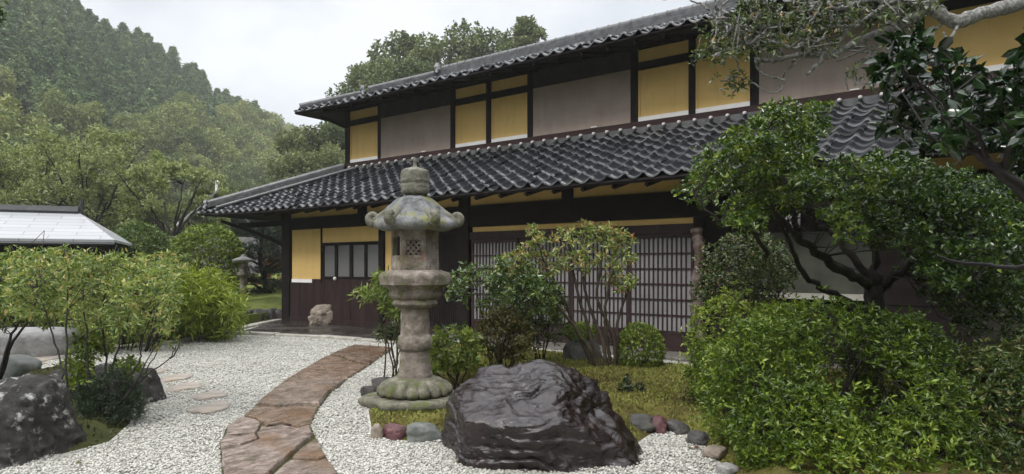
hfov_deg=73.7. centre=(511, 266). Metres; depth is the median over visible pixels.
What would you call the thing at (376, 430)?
edging stone
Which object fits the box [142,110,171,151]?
broadleaf tree
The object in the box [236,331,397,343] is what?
paving kerb
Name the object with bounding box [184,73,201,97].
cedar tree
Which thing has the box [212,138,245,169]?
broadleaf tree
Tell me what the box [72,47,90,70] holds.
cedar tree
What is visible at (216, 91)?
cedar tree
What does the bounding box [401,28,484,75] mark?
hill tree
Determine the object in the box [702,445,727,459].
edging stone
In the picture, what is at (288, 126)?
broadleaf tree
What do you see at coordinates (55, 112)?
broadleaf tree
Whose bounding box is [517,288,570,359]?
leafy shrub
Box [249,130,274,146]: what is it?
broadleaf tree
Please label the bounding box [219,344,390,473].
stone path
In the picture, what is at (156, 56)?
cedar tree
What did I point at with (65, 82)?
cedar tree
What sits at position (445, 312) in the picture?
entrance door
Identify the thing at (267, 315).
wall stone
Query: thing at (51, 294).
glossy shrub
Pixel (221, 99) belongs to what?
cedar tree
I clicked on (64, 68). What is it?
cedar tree
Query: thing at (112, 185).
broadleaf tree
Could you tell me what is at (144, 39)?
cedar tree
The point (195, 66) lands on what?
cedar tree
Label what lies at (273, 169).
bamboo clump
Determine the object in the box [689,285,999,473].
azalea bush
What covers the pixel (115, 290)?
garden bush
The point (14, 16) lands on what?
cedar tree
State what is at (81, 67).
cedar tree
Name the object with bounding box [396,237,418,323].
entrance door
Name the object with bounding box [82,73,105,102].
cedar tree
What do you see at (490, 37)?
hill tree
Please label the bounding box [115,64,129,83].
cedar tree
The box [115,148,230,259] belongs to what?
pale tree
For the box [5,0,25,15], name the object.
cedar tree
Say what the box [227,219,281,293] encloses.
pruned pine
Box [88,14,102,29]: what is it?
cedar tree
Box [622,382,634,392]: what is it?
dark sprig
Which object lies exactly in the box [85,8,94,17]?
cedar tree
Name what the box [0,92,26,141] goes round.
broadleaf tree
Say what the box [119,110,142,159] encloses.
cedar tree
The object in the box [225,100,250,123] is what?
broadleaf tree
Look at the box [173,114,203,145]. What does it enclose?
broadleaf tree
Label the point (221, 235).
clipped bush
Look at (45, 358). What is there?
stepping stone
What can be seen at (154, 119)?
broadleaf tree
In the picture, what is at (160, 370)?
stepping stone
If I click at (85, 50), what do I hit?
cedar tree
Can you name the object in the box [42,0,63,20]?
cedar tree
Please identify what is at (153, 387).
lichen rock
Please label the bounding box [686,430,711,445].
edging stone
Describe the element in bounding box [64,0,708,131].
sky
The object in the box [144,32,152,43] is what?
cedar tree
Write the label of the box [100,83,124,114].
cedar tree
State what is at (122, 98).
cedar tree
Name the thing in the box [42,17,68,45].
cedar tree
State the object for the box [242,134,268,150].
broadleaf tree
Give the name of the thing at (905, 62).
camellia tree
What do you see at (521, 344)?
brownish shrub
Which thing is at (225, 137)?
broadleaf tree
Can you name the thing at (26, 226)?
garden shed
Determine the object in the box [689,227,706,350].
gnarled post
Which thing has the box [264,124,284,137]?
broadleaf tree
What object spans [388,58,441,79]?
hill tree
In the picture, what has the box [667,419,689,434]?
edging stone
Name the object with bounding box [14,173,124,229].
pale tree
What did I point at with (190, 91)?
cedar tree
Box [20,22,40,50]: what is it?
cedar tree
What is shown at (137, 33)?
cedar tree
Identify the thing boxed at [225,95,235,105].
cedar tree
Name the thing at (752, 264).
holly shrub
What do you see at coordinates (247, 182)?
broadleaf tree
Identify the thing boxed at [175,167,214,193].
broadleaf tree
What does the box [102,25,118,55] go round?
cedar tree
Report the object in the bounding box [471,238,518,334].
sliding door
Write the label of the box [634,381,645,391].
dark sprig
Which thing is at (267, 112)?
broadleaf tree
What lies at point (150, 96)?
cedar tree
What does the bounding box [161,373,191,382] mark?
stepping stone
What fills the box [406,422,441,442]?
edging stone
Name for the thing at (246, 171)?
broadleaf tree
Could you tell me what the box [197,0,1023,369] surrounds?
farmhouse
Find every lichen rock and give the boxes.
[0,373,86,469]
[47,363,166,404]
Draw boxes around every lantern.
[232,254,253,301]
[358,157,464,411]
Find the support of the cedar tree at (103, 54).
on the hillside
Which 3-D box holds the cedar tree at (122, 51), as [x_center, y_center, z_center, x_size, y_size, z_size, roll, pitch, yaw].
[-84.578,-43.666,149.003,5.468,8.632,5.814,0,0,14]
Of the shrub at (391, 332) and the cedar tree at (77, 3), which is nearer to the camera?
the shrub at (391, 332)
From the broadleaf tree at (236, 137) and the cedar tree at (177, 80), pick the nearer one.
the broadleaf tree at (236, 137)
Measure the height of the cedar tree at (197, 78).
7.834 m
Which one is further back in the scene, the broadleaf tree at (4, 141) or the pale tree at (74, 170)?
the broadleaf tree at (4, 141)
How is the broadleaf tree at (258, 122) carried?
on the hillside
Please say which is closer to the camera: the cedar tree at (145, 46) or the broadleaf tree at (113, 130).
the broadleaf tree at (113, 130)
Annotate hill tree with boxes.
[316,120,344,156]
[325,83,359,97]
[336,53,393,95]
[366,29,438,72]
[368,57,411,84]
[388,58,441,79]
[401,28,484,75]
[441,18,510,64]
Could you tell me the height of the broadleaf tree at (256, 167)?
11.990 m
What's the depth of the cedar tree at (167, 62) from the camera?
168.96 m
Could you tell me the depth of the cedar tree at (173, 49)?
181.10 m
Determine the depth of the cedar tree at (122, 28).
166.64 m
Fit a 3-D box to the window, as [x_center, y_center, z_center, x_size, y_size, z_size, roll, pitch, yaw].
[-3.856,-0.114,16.160,2.121,0.911,0.153,0,0,38]
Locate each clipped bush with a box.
[110,220,175,291]
[165,222,247,292]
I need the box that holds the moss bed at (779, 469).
[369,343,1023,473]
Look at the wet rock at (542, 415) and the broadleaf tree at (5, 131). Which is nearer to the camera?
the wet rock at (542, 415)
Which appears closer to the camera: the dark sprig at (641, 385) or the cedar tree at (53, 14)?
the dark sprig at (641, 385)
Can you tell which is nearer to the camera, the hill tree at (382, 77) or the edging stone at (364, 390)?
the edging stone at (364, 390)
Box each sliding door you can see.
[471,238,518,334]
[519,237,570,339]
[571,236,627,343]
[628,233,692,349]
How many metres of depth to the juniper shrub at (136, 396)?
6.15 m
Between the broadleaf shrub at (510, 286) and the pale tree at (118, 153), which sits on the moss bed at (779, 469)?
the broadleaf shrub at (510, 286)
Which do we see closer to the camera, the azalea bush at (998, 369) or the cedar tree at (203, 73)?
the azalea bush at (998, 369)
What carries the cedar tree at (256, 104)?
on the hillside
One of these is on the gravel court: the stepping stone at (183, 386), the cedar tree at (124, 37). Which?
the stepping stone at (183, 386)
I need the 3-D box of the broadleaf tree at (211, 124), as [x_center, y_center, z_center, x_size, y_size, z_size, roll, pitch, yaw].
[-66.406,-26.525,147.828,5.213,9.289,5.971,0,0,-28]
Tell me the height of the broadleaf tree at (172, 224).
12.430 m
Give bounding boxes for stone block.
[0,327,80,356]
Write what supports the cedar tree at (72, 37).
on the hillside
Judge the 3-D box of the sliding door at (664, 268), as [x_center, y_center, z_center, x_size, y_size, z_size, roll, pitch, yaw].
[2.456,0.402,11.298,1.173,1.875,0.034,0,0,38]
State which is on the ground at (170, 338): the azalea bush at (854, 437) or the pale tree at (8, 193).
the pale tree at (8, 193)
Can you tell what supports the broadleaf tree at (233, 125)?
on the hillside
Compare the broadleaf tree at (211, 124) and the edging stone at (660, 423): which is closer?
the edging stone at (660, 423)
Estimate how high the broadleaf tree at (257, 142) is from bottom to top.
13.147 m
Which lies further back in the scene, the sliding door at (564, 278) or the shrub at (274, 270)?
the shrub at (274, 270)
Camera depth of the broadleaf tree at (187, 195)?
93.29 m
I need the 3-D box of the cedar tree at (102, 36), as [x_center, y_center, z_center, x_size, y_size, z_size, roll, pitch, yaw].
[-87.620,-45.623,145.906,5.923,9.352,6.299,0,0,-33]
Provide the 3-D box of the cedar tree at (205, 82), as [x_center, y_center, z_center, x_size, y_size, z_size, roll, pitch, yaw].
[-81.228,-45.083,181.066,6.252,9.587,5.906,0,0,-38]
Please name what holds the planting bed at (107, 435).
on the gravel court
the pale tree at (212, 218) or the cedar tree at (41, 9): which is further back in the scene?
the cedar tree at (41, 9)
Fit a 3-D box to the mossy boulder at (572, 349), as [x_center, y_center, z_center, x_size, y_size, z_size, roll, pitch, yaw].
[1.004,1.254,9.612,0.584,0.493,0.464,0,0,-23]
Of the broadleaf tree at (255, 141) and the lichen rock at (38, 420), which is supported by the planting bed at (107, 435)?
the lichen rock at (38, 420)
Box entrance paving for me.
[245,320,395,339]
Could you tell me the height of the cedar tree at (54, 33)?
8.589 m
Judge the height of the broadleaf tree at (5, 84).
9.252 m
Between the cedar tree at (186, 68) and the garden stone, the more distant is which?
the cedar tree at (186, 68)
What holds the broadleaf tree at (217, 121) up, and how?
on the hillside
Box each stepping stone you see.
[34,355,68,361]
[155,368,168,373]
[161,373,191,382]
[165,382,202,392]
[186,400,230,414]
[191,390,227,400]
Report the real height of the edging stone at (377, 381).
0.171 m
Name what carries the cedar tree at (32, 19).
on the hillside
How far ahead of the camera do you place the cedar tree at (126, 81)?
133.53 m
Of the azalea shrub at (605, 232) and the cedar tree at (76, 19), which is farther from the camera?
the cedar tree at (76, 19)
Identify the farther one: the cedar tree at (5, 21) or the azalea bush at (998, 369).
the cedar tree at (5, 21)
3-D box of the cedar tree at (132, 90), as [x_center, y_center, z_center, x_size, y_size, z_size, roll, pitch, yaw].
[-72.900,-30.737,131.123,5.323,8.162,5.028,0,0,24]
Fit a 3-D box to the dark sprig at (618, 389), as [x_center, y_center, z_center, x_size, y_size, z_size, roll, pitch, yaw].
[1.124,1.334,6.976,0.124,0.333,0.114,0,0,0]
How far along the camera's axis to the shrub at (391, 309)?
8.04 m
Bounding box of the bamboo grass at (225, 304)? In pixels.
[128,257,252,342]
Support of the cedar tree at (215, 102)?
on the hillside
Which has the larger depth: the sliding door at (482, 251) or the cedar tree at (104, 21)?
the cedar tree at (104, 21)
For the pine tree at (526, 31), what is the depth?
67.03 m
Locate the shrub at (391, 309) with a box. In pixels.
[347,265,400,376]
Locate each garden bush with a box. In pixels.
[0,277,88,327]
[54,263,132,324]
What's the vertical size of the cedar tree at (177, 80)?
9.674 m
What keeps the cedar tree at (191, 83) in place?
on the hillside
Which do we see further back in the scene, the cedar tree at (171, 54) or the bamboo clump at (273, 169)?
the cedar tree at (171, 54)
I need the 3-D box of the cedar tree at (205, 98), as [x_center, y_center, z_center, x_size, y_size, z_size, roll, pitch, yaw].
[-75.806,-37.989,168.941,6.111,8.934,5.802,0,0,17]
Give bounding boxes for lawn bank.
[208,273,281,323]
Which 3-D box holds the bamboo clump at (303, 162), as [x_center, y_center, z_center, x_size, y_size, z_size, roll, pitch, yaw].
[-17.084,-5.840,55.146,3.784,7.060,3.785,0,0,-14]
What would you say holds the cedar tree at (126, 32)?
on the hillside
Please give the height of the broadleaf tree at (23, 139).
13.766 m
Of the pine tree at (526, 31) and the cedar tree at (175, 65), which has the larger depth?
the cedar tree at (175, 65)
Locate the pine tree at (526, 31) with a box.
[495,14,547,52]
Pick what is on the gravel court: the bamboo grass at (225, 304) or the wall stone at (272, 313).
the bamboo grass at (225, 304)
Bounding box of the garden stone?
[308,304,332,324]
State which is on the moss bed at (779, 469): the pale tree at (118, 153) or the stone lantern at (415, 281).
the stone lantern at (415, 281)
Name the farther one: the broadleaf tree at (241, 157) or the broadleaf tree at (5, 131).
the broadleaf tree at (241, 157)
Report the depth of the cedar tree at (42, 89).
95.94 m
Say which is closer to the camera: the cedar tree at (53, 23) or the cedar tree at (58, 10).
the cedar tree at (53, 23)
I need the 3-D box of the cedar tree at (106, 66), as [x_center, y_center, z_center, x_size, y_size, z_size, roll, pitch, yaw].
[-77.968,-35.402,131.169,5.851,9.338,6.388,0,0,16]
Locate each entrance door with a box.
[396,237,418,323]
[429,230,458,328]
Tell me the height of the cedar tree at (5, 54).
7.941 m
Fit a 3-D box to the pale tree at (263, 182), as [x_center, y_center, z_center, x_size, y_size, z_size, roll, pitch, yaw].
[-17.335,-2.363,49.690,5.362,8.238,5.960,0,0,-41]
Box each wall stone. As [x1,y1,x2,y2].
[253,308,264,321]
[262,309,268,318]
[267,308,276,319]
[275,309,281,318]
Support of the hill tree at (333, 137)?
on the hill
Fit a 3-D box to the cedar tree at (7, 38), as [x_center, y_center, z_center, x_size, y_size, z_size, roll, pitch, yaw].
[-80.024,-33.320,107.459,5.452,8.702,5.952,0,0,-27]
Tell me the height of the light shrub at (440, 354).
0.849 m
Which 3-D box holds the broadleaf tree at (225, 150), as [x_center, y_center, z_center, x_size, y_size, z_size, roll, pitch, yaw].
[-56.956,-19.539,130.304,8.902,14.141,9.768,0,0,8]
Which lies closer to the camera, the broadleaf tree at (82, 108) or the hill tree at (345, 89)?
the hill tree at (345, 89)
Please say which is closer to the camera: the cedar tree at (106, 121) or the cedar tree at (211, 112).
the cedar tree at (106, 121)
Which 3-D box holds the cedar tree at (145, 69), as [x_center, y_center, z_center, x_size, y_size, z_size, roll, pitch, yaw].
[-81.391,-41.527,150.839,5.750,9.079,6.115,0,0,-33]
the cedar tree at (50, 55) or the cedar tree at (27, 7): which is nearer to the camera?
the cedar tree at (50, 55)
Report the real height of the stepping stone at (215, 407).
0.118 m
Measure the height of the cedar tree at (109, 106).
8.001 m
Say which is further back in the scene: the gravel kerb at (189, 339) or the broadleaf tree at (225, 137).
the broadleaf tree at (225, 137)
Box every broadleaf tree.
[0,65,19,103]
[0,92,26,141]
[0,107,32,164]
[0,110,77,151]
[0,139,69,205]
[9,122,110,190]
[33,87,82,133]
[57,100,107,144]
[83,123,143,168]
[90,173,135,229]
[109,111,151,151]
[111,161,175,201]
[113,194,174,234]
[131,119,165,160]
[136,112,177,154]
[137,152,155,174]
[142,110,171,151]
[146,100,199,155]
[163,124,214,183]
[163,152,189,195]
[164,90,207,125]
[168,143,212,181]
[170,187,233,223]
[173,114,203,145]
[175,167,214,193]
[175,177,223,202]
[192,127,238,168]
[196,160,245,191]
[202,115,229,135]
[203,122,217,131]
[207,131,235,146]
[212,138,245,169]
[215,103,242,125]
[219,116,248,135]
[219,154,252,177]
[221,125,252,154]
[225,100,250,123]
[232,147,257,169]
[236,98,265,117]
[238,121,256,133]
[238,177,257,191]
[241,147,259,160]
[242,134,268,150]
[244,161,278,182]
[245,109,274,131]
[246,136,280,157]
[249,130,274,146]
[249,148,279,180]
[249,149,283,165]
[258,110,271,118]
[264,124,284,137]
[265,112,284,129]
[268,118,285,133]
[283,124,292,133]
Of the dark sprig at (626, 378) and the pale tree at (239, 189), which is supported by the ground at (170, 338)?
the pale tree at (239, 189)
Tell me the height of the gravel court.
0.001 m
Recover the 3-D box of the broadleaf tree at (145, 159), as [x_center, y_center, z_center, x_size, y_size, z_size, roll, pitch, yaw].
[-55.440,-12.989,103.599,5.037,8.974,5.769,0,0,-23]
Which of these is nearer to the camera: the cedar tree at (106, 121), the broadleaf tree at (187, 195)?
the broadleaf tree at (187, 195)
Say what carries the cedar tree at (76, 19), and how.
on the hillside
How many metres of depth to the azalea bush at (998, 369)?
4.76 m
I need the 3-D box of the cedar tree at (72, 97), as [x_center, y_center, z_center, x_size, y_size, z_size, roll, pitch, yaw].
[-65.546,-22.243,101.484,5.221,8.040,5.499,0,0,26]
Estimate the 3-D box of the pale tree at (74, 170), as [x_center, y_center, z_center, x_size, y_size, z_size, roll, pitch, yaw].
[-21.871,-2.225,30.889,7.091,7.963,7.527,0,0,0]
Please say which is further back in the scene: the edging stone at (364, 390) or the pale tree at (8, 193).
the pale tree at (8, 193)
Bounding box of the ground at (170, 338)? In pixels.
[2,321,247,352]
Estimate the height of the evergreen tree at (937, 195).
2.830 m
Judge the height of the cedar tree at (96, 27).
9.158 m
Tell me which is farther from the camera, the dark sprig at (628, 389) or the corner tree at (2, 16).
the corner tree at (2, 16)
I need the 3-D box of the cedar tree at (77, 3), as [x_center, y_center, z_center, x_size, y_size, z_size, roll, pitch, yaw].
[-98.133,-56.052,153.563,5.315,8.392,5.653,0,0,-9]
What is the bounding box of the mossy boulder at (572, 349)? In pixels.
[563,339,602,359]
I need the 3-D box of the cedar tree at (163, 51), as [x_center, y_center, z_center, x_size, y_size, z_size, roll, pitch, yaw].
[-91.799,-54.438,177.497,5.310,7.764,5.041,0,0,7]
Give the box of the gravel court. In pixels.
[1,326,720,473]
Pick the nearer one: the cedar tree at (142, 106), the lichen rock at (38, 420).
the lichen rock at (38, 420)
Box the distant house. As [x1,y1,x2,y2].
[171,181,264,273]
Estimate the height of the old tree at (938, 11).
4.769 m
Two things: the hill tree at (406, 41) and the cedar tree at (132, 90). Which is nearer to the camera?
the hill tree at (406, 41)
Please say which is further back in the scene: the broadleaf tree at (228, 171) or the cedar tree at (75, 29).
the cedar tree at (75, 29)
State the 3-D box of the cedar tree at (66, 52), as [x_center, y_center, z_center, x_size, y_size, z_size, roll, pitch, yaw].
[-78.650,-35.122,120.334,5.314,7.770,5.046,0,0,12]
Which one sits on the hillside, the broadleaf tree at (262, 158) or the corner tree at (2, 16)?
the broadleaf tree at (262, 158)
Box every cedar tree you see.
[0,8,11,28]
[0,28,18,67]
[0,44,19,93]
[2,53,35,107]
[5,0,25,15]
[5,22,26,56]
[7,10,26,46]
[17,0,45,33]
[19,45,49,93]
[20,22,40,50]
[24,75,51,119]
[25,15,43,46]
[27,81,65,133]
[34,44,61,83]
[35,3,51,30]
[37,35,63,75]
[40,28,65,49]
[41,2,59,31]
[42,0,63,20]
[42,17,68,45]
[50,59,84,100]
[54,5,68,27]
[54,75,80,99]
[59,0,76,21]
[59,45,76,67]
[61,90,88,137]
[62,24,80,50]
[66,23,80,42]
[67,11,94,51]
[68,0,84,17]
[71,41,97,70]
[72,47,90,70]
[74,6,92,36]
[74,68,87,101]
[76,10,93,46]
[76,60,90,78]
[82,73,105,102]
[83,92,105,120]
[83,120,107,157]
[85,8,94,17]
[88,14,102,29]
[88,23,104,52]
[91,31,111,54]
[95,111,113,128]
[96,50,108,59]
[99,18,111,28]
[99,59,121,87]
[99,74,116,86]
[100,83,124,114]
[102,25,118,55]
[102,100,117,119]
[111,28,120,50]
[113,85,129,111]
[115,22,129,39]
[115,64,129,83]
[116,46,130,64]
[117,70,141,96]
[118,34,133,51]
[119,39,136,64]
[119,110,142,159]
[122,105,136,121]
[123,30,136,49]
[125,86,140,101]
[126,92,136,107]
[131,26,144,46]
[133,98,150,115]
[138,37,150,50]
[138,57,153,80]
[139,41,152,68]
[139,77,154,97]
[141,84,162,105]
[141,88,160,109]
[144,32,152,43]
[150,42,161,53]
[151,52,170,87]
[152,77,168,104]
[157,42,165,53]
[161,53,173,84]
[165,51,179,72]
[166,45,182,65]
[166,72,185,99]
[166,87,180,101]
[168,58,184,85]
[181,62,201,92]
[183,89,195,99]
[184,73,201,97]
[185,75,200,101]
[190,61,202,86]
[191,67,200,88]
[199,69,207,80]
[199,79,214,102]
[200,85,217,114]
[200,95,213,110]
[205,107,218,119]
[211,98,223,113]
[213,87,222,96]
[215,96,226,110]
[222,87,231,99]
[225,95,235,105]
[252,99,259,108]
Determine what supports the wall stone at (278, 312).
on the ground at (170, 338)
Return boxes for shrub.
[0,230,189,418]
[0,245,66,379]
[52,248,192,351]
[70,363,149,426]
[263,255,281,280]
[347,265,400,376]
[371,319,400,376]
[429,321,487,389]
[444,252,568,365]
[475,303,536,366]
[495,217,639,366]
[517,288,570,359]
[673,381,708,404]
[687,229,800,336]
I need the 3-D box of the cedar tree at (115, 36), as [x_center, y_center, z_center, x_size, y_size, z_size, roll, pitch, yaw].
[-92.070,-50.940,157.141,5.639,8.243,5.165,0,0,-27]
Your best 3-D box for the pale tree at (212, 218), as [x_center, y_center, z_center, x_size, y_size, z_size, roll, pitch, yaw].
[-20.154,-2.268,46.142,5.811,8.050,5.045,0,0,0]
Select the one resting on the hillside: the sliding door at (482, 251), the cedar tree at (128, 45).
the cedar tree at (128, 45)
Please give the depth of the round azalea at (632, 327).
8.80 m
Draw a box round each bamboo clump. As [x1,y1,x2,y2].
[264,155,300,232]
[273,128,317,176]
[279,149,321,179]
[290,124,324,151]
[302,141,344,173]
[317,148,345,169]
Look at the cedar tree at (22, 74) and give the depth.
99.78 m
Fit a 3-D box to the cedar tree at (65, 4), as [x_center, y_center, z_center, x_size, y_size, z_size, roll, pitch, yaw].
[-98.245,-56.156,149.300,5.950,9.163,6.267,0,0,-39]
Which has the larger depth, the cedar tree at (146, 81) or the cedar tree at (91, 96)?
the cedar tree at (146, 81)
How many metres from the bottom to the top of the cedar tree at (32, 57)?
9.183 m
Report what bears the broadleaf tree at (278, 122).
on the hillside
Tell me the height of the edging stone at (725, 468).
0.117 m
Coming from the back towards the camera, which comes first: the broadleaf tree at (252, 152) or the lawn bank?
the broadleaf tree at (252, 152)
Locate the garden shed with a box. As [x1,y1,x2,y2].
[0,200,132,321]
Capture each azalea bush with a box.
[676,279,832,406]
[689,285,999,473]
[884,330,1023,473]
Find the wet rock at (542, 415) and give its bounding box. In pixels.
[441,359,642,472]
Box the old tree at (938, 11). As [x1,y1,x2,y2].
[687,0,1023,400]
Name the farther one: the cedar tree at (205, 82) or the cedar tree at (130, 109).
the cedar tree at (205, 82)
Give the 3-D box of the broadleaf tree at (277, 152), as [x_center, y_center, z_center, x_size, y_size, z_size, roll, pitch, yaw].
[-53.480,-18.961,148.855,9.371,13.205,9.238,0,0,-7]
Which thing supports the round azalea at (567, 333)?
on the moss bed at (779, 469)
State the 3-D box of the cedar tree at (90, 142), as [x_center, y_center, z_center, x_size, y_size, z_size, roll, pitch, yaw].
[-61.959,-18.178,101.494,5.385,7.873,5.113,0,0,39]
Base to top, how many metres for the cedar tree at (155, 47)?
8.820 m
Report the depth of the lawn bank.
19.99 m
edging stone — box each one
[360,385,376,395]
[370,423,383,438]
[371,377,389,388]
[383,423,406,440]
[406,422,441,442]
[629,414,655,432]
[652,415,667,433]
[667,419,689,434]
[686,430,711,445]
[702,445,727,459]
[715,462,738,473]
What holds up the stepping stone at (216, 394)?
on the gravel court
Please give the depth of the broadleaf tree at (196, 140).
123.21 m
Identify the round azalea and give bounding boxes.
[562,321,595,342]
[617,321,667,367]
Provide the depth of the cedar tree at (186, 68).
176.76 m
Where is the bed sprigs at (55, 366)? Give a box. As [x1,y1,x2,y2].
[21,363,128,451]
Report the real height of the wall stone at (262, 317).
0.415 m
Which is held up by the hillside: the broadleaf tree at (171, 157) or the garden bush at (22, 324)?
the broadleaf tree at (171, 157)
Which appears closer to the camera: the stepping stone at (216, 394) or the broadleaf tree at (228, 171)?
the stepping stone at (216, 394)
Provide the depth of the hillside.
112.14 m
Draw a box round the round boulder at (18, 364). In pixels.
[0,354,41,378]
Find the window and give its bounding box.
[322,241,377,279]
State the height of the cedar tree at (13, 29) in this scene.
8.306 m
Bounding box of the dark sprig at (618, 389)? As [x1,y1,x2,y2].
[617,381,625,391]
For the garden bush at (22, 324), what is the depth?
13.69 m
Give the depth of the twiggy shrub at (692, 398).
6.53 m
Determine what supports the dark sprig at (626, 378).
on the moss bed at (779, 469)
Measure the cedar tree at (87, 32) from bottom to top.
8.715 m
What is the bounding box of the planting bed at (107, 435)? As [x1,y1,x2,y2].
[24,364,134,451]
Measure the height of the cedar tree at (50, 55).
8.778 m
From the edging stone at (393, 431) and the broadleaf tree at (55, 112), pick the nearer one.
the edging stone at (393, 431)
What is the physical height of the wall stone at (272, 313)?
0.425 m
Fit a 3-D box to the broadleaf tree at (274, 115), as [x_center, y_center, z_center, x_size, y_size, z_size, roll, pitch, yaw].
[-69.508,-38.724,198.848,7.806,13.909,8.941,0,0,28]
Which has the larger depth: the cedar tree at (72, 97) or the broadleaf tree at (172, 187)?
the cedar tree at (72, 97)
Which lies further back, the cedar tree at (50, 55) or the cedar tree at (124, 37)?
the cedar tree at (124, 37)
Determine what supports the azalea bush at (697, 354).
on the moss bed at (779, 469)
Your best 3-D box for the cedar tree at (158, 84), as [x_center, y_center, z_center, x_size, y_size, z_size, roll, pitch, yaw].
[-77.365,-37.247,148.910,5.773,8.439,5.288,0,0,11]
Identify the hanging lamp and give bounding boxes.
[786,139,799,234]
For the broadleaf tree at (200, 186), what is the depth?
108.75 m
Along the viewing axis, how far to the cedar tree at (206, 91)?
176.34 m
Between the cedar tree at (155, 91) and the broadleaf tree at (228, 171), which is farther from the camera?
the cedar tree at (155, 91)
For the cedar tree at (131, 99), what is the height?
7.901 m
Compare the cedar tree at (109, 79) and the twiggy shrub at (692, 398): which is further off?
the cedar tree at (109, 79)
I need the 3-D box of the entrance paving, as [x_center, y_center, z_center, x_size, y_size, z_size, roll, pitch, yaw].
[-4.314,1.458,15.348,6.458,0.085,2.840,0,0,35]
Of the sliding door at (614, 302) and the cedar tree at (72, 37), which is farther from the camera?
the cedar tree at (72, 37)
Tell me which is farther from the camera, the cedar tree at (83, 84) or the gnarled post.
the cedar tree at (83, 84)
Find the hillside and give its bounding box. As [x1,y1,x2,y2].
[10,53,246,222]
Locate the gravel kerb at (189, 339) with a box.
[114,319,281,349]
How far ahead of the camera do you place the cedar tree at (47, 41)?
114.86 m
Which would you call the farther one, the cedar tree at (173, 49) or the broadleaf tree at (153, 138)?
the cedar tree at (173, 49)
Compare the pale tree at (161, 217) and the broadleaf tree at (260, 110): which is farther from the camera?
the broadleaf tree at (260, 110)
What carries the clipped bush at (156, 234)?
on the ground at (170, 338)
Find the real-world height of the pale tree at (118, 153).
8.510 m
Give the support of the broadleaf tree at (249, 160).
on the hillside
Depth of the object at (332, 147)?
54.20 m
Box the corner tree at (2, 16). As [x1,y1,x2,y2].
[0,0,9,27]
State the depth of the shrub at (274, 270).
24.79 m
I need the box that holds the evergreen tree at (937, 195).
[671,95,1023,404]
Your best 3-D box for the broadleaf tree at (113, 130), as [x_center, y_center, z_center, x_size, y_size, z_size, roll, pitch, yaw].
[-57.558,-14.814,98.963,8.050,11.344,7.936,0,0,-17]
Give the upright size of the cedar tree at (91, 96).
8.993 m
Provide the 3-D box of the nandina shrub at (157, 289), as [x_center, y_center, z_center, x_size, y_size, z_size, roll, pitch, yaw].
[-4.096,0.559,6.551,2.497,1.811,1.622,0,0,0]
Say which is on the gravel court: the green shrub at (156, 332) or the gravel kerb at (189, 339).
the green shrub at (156, 332)
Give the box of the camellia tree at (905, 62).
[861,17,1023,269]
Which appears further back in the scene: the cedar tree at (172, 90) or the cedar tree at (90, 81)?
the cedar tree at (172, 90)
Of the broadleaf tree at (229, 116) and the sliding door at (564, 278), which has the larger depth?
the broadleaf tree at (229, 116)
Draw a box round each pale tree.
[0,136,126,219]
[0,139,53,205]
[7,123,158,247]
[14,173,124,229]
[66,167,181,255]
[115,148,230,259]
[173,173,242,236]
[202,179,281,255]
[241,176,281,261]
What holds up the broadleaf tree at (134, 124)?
on the hillside
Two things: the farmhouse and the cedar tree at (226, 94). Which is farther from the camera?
the cedar tree at (226, 94)
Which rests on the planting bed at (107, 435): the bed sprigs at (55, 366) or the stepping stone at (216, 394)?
the bed sprigs at (55, 366)
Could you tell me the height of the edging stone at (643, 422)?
0.189 m
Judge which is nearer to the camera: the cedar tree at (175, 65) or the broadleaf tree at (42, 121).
the broadleaf tree at (42, 121)
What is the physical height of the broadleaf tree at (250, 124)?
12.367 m
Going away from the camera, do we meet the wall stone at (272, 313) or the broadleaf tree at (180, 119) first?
the wall stone at (272, 313)
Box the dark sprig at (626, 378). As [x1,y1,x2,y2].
[622,373,631,382]
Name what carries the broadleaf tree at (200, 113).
on the hillside
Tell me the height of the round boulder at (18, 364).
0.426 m
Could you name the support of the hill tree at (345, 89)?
on the hill
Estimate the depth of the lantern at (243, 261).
19.90 m
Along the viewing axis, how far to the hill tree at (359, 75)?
68.99 m

